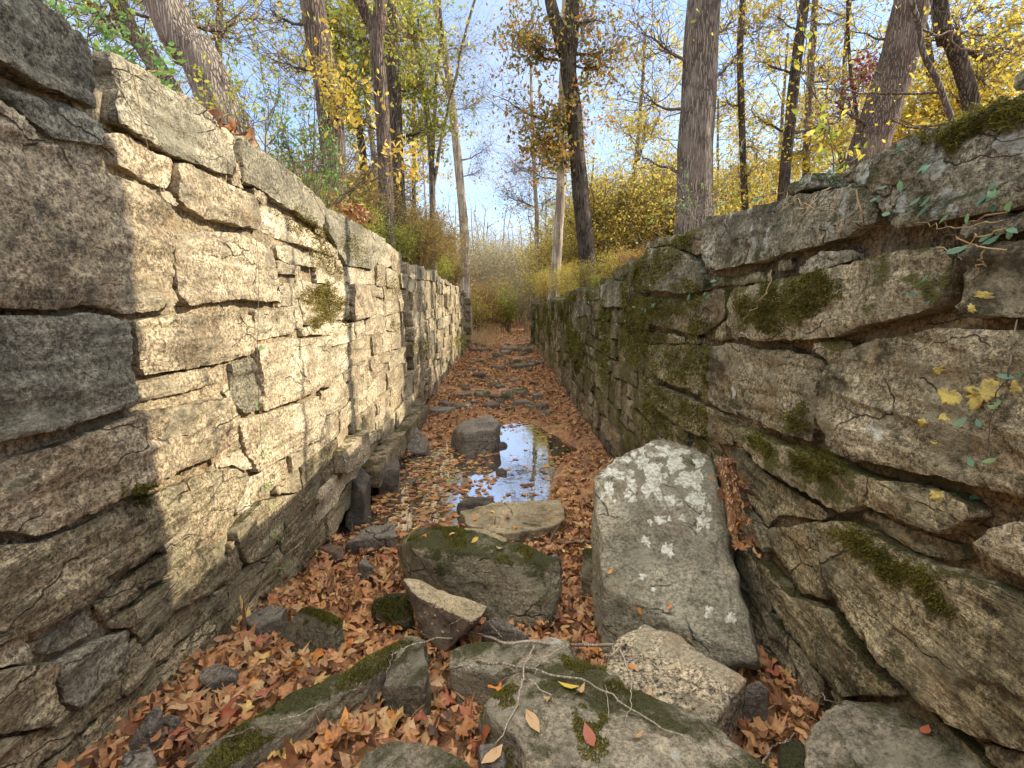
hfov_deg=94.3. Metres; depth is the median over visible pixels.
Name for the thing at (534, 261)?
golden shrub
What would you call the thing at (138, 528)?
stone wall
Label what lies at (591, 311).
hanging roots
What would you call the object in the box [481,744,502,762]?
fallen leaf
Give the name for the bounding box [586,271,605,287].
shrub
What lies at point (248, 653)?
fallen leaf
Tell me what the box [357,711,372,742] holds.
fallen leaf
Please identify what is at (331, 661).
fallen leaf
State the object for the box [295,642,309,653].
fallen leaf
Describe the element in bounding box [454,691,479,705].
fallen leaf
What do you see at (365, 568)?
rock
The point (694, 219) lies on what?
sapling
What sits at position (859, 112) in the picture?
tree
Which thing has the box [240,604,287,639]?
rock
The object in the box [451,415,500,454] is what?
boulder
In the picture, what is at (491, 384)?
loose stone
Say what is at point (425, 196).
tree
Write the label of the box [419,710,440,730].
fallen leaf
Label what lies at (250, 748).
boulder
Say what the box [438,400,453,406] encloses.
loose stone
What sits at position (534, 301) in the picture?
stone pier
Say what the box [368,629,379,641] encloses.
fallen leaf
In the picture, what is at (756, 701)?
rock
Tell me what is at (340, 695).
fallen stick
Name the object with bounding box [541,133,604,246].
tree
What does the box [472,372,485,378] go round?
loose stone
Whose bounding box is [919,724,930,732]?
fallen leaf
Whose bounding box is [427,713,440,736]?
fallen leaf
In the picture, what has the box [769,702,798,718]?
fallen leaf
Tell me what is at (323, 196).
shrub
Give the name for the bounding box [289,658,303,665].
fallen leaf
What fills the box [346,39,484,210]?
tree
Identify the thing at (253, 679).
fallen leaf
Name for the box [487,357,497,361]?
loose stone
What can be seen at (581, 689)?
fallen leaf
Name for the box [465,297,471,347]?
stone pier
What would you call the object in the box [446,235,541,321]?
bare shrub
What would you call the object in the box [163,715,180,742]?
rock
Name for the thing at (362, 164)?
tree
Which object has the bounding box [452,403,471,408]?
flat stone
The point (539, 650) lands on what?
rock
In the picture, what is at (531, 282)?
golden shrub
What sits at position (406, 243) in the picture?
shrub
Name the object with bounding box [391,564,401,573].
fallen leaf
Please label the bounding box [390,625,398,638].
fallen leaf
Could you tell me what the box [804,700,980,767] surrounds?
boulder
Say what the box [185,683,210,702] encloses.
fallen leaf
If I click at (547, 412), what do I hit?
flat stone
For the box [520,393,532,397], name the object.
flat stone
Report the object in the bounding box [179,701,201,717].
fallen leaf
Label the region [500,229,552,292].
bare shrub
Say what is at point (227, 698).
fallen leaf
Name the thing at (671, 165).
golden shrub
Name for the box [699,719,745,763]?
fallen branch
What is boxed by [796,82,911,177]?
tree
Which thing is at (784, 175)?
tree
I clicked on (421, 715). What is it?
fallen leaf
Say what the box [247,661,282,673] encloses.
fallen leaf
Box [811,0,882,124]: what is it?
tree
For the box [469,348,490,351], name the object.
flat stone
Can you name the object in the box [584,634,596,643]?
fallen leaf
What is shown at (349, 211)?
leaf pile
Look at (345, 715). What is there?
fallen leaf
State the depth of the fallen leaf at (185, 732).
1.63 m
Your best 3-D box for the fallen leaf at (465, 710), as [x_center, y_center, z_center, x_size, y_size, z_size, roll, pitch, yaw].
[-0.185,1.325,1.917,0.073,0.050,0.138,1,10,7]
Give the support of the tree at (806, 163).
on the ground at (558, 428)
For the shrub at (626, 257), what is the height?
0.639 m
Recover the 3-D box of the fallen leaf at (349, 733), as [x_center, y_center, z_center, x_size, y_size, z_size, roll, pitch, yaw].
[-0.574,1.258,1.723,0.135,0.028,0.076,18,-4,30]
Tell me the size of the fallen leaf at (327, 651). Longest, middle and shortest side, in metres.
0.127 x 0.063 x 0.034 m
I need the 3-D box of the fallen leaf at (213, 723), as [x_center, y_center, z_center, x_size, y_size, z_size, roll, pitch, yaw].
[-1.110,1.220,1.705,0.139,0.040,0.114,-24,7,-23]
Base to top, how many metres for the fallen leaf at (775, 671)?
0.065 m
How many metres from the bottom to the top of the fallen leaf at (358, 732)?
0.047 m
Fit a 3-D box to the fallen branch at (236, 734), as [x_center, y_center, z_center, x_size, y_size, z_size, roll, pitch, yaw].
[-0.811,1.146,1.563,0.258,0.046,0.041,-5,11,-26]
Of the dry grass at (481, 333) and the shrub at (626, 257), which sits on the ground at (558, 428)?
the dry grass at (481, 333)
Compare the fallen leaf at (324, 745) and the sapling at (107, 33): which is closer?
the fallen leaf at (324, 745)
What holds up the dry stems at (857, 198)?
hanging from the stone wall at (832, 388)
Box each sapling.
[41,0,192,90]
[170,21,307,152]
[210,50,367,207]
[272,17,438,209]
[633,172,701,252]
[652,107,759,229]
[751,0,871,172]
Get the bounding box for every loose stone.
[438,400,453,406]
[461,385,470,390]
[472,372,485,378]
[474,390,490,397]
[482,401,499,409]
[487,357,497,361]
[487,381,500,387]
[492,353,503,357]
[494,399,504,403]
[497,367,507,370]
[500,350,510,354]
[501,389,512,393]
[502,393,513,400]
[503,361,514,366]
[505,407,515,412]
[512,388,527,396]
[525,402,535,408]
[534,403,549,409]
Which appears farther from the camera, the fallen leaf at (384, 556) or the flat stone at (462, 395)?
the flat stone at (462, 395)
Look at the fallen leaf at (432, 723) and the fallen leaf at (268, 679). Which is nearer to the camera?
the fallen leaf at (432, 723)
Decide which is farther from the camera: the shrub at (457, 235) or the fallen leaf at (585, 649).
the shrub at (457, 235)
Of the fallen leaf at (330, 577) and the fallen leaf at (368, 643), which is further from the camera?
the fallen leaf at (330, 577)
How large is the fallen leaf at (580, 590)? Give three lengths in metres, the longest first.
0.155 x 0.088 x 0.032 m
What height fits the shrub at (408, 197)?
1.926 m
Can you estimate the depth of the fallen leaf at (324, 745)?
1.65 m
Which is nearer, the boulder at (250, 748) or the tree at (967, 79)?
the boulder at (250, 748)
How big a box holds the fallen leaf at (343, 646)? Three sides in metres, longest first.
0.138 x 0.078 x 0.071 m
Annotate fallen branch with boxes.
[220,716,307,740]
[383,602,632,746]
[447,659,683,735]
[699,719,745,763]
[761,732,802,765]
[785,682,840,703]
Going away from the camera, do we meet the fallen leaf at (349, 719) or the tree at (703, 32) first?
the fallen leaf at (349, 719)
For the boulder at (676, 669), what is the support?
on the ground at (558, 428)
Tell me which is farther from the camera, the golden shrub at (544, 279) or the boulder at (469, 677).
the golden shrub at (544, 279)
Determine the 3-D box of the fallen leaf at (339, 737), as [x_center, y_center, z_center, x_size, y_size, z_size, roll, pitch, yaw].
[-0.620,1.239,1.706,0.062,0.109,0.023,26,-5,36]
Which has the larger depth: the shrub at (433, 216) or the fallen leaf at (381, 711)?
the shrub at (433, 216)
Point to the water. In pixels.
(538, 447)
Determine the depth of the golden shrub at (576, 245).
18.04 m
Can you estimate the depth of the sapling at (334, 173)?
4.58 m
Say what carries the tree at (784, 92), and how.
on the ground at (558, 428)
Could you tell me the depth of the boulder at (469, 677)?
2.03 m
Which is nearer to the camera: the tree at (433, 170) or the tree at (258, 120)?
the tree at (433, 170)
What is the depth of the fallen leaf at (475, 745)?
1.77 m
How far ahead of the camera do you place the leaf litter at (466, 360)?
12.66 m
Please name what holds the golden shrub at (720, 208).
on the ground at (558, 428)
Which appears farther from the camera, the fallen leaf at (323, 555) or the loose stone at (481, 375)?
the loose stone at (481, 375)
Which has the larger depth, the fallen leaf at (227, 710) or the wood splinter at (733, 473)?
the wood splinter at (733, 473)
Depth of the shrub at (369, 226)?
5.83 m
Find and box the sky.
[45,0,1023,260]
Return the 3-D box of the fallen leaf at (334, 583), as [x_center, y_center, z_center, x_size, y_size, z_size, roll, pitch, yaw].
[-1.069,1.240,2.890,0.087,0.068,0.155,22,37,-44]
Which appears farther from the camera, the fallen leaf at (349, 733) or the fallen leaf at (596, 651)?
the fallen leaf at (596, 651)
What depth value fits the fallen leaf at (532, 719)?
1.60 m
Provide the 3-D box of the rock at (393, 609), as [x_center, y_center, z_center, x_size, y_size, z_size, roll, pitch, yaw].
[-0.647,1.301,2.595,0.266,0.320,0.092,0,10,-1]
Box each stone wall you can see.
[0,0,466,767]
[534,70,1023,767]
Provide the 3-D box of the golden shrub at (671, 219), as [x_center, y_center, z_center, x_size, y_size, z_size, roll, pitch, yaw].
[6.082,-6.197,18.043,7.339,6.336,5.576,2,10,11]
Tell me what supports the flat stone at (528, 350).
on the ground at (558, 428)
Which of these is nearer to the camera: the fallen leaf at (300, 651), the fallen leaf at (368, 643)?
the fallen leaf at (300, 651)
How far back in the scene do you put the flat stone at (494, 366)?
13.17 m
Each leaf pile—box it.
[191,96,265,152]
[329,192,377,226]
[709,451,760,558]
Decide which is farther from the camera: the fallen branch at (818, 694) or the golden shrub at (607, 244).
the golden shrub at (607, 244)
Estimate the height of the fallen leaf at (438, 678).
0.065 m
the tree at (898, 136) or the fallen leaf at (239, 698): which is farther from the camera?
the tree at (898, 136)
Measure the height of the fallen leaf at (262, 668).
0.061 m
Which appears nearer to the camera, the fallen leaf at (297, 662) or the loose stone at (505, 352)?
the fallen leaf at (297, 662)
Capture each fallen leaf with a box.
[156,720,193,747]
[166,697,188,714]
[168,701,205,709]
[168,716,187,737]
[177,678,209,703]
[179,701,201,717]
[181,700,217,732]
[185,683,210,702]
[187,671,199,690]
[187,710,221,727]
[187,720,216,742]
[188,700,221,720]
[193,671,215,691]
[194,710,209,727]
[217,685,245,709]
[217,693,240,718]
[221,694,246,728]
[222,683,243,702]
[228,646,263,662]
[236,636,257,662]
[239,672,276,706]
[241,680,279,697]
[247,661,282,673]
[248,666,265,686]
[250,670,264,690]
[253,633,272,646]
[255,665,267,677]
[255,689,277,696]
[260,645,289,657]
[265,667,292,686]
[268,643,294,658]
[278,647,294,663]
[281,738,292,757]
[286,661,311,676]
[287,660,301,674]
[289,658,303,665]
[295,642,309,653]
[296,743,321,753]
[299,648,312,661]
[299,648,323,660]
[301,568,317,581]
[313,573,324,592]
[314,714,334,755]
[319,550,334,558]
[320,729,337,751]
[321,707,352,733]
[323,648,335,657]
[324,574,347,582]
[324,648,344,667]
[327,648,356,663]
[331,578,339,590]
[335,717,345,742]
[339,642,349,649]
[343,718,363,738]
[344,630,363,653]
[348,711,358,722]
[348,717,367,736]
[351,709,364,718]
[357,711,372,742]
[362,700,387,713]
[364,638,374,646]
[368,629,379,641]
[374,698,385,705]
[375,554,389,559]
[376,697,389,717]
[386,705,397,719]
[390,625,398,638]
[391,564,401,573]
[394,704,424,733]
[412,706,428,720]
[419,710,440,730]
[419,710,441,727]
[427,645,437,656]
[427,710,447,726]
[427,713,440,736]
[431,675,442,707]
[434,668,444,689]
[439,686,456,715]
[442,707,453,725]
[449,721,474,739]
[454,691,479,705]
[455,713,477,731]
[457,697,472,723]
[459,635,467,640]
[464,714,476,743]
[468,736,479,753]
[479,725,490,743]
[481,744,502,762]
[486,677,506,690]
[524,626,540,636]
[525,708,539,732]
[556,614,566,623]
[559,682,578,688]
[567,627,583,651]
[573,583,583,594]
[574,682,584,693]
[577,606,587,619]
[580,647,603,658]
[583,722,595,748]
[584,620,594,628]
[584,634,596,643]
[588,643,601,653]
[631,730,642,737]
[737,725,767,744]
[738,716,748,725]
[750,716,767,731]
[759,656,768,676]
[764,651,792,680]
[764,677,784,693]
[769,689,787,703]
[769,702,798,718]
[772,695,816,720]
[791,701,814,717]
[792,689,810,708]
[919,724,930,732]
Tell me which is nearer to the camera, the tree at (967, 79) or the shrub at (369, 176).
the tree at (967, 79)
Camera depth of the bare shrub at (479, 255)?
34.99 m
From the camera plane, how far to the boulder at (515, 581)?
2.74 m
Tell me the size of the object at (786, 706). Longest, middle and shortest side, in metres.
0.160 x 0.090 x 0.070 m
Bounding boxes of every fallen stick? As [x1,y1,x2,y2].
[280,682,361,720]
[532,540,597,546]
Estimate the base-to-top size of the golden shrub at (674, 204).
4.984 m
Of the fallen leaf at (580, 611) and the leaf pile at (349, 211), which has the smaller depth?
the fallen leaf at (580, 611)
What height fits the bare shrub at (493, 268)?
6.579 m
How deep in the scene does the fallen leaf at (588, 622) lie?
2.64 m
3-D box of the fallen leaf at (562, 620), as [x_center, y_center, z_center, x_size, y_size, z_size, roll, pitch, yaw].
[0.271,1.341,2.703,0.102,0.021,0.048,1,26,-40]
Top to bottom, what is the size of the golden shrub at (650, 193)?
6.495 m
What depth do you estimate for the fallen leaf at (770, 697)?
2.00 m
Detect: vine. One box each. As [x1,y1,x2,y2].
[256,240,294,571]
[588,280,716,325]
[747,155,855,201]
[868,141,943,209]
[882,183,1017,304]
[953,320,1022,498]
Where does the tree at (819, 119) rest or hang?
on the ground at (558, 428)
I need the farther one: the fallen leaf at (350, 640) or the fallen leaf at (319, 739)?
the fallen leaf at (350, 640)
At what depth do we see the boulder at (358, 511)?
4.35 m
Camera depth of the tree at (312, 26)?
5.87 m
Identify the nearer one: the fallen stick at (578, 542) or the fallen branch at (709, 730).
the fallen branch at (709, 730)
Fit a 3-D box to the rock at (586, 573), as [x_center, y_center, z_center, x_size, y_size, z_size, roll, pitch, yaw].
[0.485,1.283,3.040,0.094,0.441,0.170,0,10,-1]
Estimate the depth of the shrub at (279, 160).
4.64 m
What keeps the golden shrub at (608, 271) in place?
on the stone wall at (832, 388)
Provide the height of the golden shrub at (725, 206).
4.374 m
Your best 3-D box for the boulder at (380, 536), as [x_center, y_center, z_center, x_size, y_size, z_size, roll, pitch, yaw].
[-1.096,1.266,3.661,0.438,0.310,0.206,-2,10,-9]
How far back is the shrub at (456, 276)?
17.09 m
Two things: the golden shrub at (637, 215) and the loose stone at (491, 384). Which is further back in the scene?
the golden shrub at (637, 215)
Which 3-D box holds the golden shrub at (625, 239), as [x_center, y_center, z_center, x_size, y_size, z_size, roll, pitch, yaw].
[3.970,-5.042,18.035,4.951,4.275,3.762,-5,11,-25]
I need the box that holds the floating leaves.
[344,423,573,539]
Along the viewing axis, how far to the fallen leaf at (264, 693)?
1.84 m
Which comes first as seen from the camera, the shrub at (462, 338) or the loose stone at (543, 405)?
the loose stone at (543, 405)
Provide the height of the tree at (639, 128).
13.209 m
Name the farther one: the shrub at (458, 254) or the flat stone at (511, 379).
the shrub at (458, 254)
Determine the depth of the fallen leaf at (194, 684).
1.90 m
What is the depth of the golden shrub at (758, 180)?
18.80 m
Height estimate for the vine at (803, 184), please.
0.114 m
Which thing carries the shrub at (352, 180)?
on the ground at (558, 428)
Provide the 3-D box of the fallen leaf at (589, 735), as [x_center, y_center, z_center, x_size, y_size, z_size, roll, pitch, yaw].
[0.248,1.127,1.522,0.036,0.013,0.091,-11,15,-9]
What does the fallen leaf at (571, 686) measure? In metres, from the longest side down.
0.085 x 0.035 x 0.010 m
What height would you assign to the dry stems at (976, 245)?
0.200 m
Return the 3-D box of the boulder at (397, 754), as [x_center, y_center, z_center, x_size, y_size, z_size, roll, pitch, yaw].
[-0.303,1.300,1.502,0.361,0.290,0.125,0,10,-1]
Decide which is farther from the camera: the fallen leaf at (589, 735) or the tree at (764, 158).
the tree at (764, 158)
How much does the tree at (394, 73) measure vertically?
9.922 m
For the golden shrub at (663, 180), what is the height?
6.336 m
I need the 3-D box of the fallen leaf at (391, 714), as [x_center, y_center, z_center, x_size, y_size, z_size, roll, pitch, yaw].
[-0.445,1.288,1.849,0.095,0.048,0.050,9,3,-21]
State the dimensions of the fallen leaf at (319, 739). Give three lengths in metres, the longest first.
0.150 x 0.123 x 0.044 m
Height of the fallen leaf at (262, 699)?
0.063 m
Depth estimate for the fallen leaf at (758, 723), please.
1.81 m
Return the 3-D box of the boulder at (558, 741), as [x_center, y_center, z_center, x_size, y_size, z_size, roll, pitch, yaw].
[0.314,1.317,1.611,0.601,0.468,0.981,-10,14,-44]
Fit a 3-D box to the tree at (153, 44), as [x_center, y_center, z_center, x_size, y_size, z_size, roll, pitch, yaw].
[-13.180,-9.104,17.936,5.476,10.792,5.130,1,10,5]
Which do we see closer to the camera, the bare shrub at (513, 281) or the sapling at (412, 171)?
the sapling at (412, 171)
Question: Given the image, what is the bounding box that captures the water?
[331,421,577,542]
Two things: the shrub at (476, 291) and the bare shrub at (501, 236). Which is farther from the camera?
the bare shrub at (501, 236)
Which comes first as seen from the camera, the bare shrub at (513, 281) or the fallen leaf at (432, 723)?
the fallen leaf at (432, 723)
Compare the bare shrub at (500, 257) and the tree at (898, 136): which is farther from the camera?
the bare shrub at (500, 257)
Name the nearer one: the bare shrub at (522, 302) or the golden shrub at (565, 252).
the golden shrub at (565, 252)
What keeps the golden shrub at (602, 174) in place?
on the ground at (558, 428)
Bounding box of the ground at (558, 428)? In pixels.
[78,308,819,767]
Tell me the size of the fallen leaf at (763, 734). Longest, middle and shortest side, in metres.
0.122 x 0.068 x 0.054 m
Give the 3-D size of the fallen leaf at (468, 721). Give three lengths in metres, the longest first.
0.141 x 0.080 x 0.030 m
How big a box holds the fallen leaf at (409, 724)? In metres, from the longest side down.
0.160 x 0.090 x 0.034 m
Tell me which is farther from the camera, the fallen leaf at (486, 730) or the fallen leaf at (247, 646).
the fallen leaf at (247, 646)
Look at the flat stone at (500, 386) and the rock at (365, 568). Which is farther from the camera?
the flat stone at (500, 386)
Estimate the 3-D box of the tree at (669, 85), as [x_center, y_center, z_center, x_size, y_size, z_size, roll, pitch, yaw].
[7.304,-9.344,21.279,6.603,10.914,5.080,0,10,-1]
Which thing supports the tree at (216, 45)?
on the ground at (558, 428)
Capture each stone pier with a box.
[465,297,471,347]
[530,297,537,344]
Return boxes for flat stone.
[428,406,456,415]
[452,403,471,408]
[456,393,471,398]
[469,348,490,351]
[488,365,500,369]
[489,393,501,399]
[494,385,504,388]
[499,346,517,352]
[508,378,520,382]
[511,363,530,369]
[511,400,529,406]
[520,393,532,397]
[522,347,532,354]
[533,393,542,400]
[538,410,552,416]
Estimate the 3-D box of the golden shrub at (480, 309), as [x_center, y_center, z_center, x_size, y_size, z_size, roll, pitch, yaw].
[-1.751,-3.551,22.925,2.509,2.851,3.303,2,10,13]
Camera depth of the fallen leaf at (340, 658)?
2.21 m
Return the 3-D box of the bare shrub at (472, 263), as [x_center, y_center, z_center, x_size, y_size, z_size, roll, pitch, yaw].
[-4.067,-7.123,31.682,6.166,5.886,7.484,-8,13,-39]
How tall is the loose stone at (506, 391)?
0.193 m
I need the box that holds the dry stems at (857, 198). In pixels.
[743,184,863,320]
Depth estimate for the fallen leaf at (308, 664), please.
2.12 m
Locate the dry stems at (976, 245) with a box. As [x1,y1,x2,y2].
[916,211,1007,280]
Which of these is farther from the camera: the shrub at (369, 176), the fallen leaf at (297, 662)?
the shrub at (369, 176)
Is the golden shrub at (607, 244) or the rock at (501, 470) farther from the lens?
the golden shrub at (607, 244)
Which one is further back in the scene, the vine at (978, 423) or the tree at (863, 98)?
the tree at (863, 98)
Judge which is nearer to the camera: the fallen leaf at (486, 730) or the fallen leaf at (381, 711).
the fallen leaf at (486, 730)
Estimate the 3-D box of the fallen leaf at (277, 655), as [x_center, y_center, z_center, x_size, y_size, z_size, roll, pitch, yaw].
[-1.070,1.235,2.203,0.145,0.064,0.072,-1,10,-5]
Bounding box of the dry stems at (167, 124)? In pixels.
[131,65,243,259]
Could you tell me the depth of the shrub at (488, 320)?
26.47 m
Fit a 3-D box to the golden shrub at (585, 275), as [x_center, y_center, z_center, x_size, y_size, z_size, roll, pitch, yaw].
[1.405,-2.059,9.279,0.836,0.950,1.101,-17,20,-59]
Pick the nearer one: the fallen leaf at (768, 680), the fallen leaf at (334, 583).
the fallen leaf at (768, 680)
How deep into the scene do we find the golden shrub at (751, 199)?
17.52 m
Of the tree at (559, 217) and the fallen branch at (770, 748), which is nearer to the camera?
the fallen branch at (770, 748)
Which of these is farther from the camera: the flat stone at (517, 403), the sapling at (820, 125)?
the flat stone at (517, 403)
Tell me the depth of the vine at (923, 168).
1.49 m
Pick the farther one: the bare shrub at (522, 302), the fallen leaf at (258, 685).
the bare shrub at (522, 302)
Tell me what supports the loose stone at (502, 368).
on the ground at (558, 428)
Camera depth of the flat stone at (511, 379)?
11.24 m
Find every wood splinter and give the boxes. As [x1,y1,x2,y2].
[717,457,738,540]
[727,457,741,529]
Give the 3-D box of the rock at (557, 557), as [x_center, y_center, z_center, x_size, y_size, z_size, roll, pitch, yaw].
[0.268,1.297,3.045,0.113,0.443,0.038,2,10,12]
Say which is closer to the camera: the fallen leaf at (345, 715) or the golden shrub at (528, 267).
the fallen leaf at (345, 715)
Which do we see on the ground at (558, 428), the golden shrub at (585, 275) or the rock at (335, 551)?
the rock at (335, 551)
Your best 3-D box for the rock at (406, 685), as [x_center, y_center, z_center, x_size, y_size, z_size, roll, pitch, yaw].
[-0.438,1.316,2.040,0.196,0.326,0.269,0,10,-1]
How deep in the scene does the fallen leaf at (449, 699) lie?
2.01 m
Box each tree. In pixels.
[43,0,270,92]
[66,0,192,96]
[128,0,299,105]
[143,0,337,148]
[210,0,393,207]
[240,89,258,111]
[242,100,274,138]
[250,24,370,171]
[256,127,287,156]
[257,91,318,175]
[265,0,513,261]
[273,0,444,199]
[274,0,480,194]
[277,0,468,249]
[290,53,414,193]
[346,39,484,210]
[399,0,490,270]
[400,0,550,342]
[409,151,454,219]
[428,0,678,287]
[467,0,617,300]
[471,68,589,302]
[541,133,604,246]
[575,0,807,233]
[579,1,747,197]
[611,19,778,184]
[638,74,735,180]
[675,0,855,214]
[713,0,885,200]
[715,90,779,209]
[723,13,860,200]
[729,0,927,189]
[736,142,777,202]
[748,0,926,171]
[764,0,1022,170]
[768,47,856,176]
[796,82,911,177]
[803,0,1016,150]
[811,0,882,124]
[812,49,943,171]
[815,51,942,172]
[822,0,1023,161]
[857,0,1023,133]
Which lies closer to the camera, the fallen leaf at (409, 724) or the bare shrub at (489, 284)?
the fallen leaf at (409, 724)
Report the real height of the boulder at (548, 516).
0.315 m
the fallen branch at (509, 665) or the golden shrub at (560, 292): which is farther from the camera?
the golden shrub at (560, 292)
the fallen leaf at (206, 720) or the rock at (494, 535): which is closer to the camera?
the fallen leaf at (206, 720)
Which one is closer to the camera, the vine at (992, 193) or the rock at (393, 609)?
the vine at (992, 193)
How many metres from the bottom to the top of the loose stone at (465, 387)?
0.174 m
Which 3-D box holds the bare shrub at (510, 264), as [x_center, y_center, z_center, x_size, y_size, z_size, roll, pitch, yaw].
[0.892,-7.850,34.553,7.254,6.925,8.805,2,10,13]
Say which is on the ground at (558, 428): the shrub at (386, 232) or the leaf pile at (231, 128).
the shrub at (386, 232)
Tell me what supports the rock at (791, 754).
on the ground at (558, 428)
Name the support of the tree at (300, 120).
on the ground at (558, 428)
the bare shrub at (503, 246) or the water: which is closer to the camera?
the water
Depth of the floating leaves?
5.12 m
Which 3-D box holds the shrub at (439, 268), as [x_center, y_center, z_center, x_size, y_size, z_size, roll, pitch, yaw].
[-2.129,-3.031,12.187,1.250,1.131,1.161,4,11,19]
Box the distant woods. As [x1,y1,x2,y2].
[305,157,760,260]
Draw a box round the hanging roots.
[562,305,592,408]
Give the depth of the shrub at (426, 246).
9.06 m
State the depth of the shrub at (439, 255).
10.62 m
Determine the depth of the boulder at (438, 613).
2.40 m
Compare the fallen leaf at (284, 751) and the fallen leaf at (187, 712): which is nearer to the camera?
the fallen leaf at (284, 751)
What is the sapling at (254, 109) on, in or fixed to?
on the ground at (558, 428)
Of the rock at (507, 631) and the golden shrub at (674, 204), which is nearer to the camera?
the rock at (507, 631)
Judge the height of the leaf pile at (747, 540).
0.375 m
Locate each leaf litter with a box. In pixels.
[435,318,566,399]
[473,314,530,348]
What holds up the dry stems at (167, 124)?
hanging from the stone wall at (138, 528)
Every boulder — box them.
[185,635,431,767]
[280,606,346,663]
[344,467,370,523]
[345,523,397,557]
[359,741,469,767]
[374,460,399,493]
[397,525,561,630]
[403,578,486,651]
[449,641,530,711]
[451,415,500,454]
[460,499,564,545]
[478,652,772,767]
[590,438,761,670]
[606,624,745,740]
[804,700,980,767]
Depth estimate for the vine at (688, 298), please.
3.54 m
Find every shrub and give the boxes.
[250,125,324,180]
[258,122,363,182]
[282,154,367,221]
[293,148,400,228]
[295,149,419,215]
[316,146,430,232]
[343,194,391,238]
[359,210,405,249]
[371,191,443,263]
[376,215,430,262]
[395,211,455,269]
[406,196,467,267]
[408,204,462,264]
[409,254,456,277]
[413,220,462,269]
[426,246,457,282]
[437,214,475,278]
[440,237,473,278]
[442,255,473,285]
[446,211,529,277]
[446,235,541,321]
[451,234,498,293]
[454,335,464,360]
[455,222,512,263]
[457,267,527,323]
[459,246,504,320]
[460,271,511,329]
[461,329,475,351]
[469,225,528,320]
[469,237,525,322]
[470,226,534,274]
[470,281,498,332]
[472,288,504,331]
[477,234,542,321]
[477,244,521,318]
[479,283,525,331]
[484,270,528,327]
[485,254,529,324]
[498,269,533,331]
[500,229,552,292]
[501,198,573,270]
[502,224,560,312]
[507,219,576,300]
[509,143,676,275]
[511,260,550,301]
[519,190,636,300]
[523,265,561,300]
[525,127,717,264]
[526,225,618,284]
[527,264,550,301]
[542,262,579,296]
[548,139,664,210]
[554,260,579,295]
[558,254,604,288]
[563,196,667,273]
[568,175,674,268]
[569,180,670,269]
[581,240,637,284]
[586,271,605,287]
[594,178,676,256]
[599,180,672,253]
[608,132,771,252]
[613,132,736,196]
[613,242,646,265]
[624,173,737,250]
[624,178,717,255]
[629,140,733,228]
[645,180,753,235]
[652,137,793,218]
[663,179,754,235]
[713,128,821,212]
[715,176,777,210]
[718,171,825,212]
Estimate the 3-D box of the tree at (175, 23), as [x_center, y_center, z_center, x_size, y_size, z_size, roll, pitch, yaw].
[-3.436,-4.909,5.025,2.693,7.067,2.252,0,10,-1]
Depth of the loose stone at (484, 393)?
9.52 m
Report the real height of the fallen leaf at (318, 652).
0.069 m
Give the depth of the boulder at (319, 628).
2.27 m
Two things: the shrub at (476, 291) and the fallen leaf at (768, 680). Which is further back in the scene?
the shrub at (476, 291)
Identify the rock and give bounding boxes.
[121,746,156,767]
[128,706,166,750]
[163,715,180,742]
[196,664,238,699]
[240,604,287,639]
[317,544,345,566]
[357,557,374,585]
[370,593,417,634]
[382,638,431,723]
[407,427,429,454]
[456,497,494,513]
[464,528,506,541]
[478,743,505,767]
[481,617,529,641]
[495,468,506,473]
[498,442,507,446]
[530,637,576,660]
[551,554,561,601]
[581,548,592,600]
[742,681,768,721]
[777,740,805,767]
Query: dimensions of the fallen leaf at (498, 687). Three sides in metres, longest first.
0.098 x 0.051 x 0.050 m
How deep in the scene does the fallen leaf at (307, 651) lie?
2.17 m
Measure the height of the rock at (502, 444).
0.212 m
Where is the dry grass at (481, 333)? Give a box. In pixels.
[471,322,509,345]
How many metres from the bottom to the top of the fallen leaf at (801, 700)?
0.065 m
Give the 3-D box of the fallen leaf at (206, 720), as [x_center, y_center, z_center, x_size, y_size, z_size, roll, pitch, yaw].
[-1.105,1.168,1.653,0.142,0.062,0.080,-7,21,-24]
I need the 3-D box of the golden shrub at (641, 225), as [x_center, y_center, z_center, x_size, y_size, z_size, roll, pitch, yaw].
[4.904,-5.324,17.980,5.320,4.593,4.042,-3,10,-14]

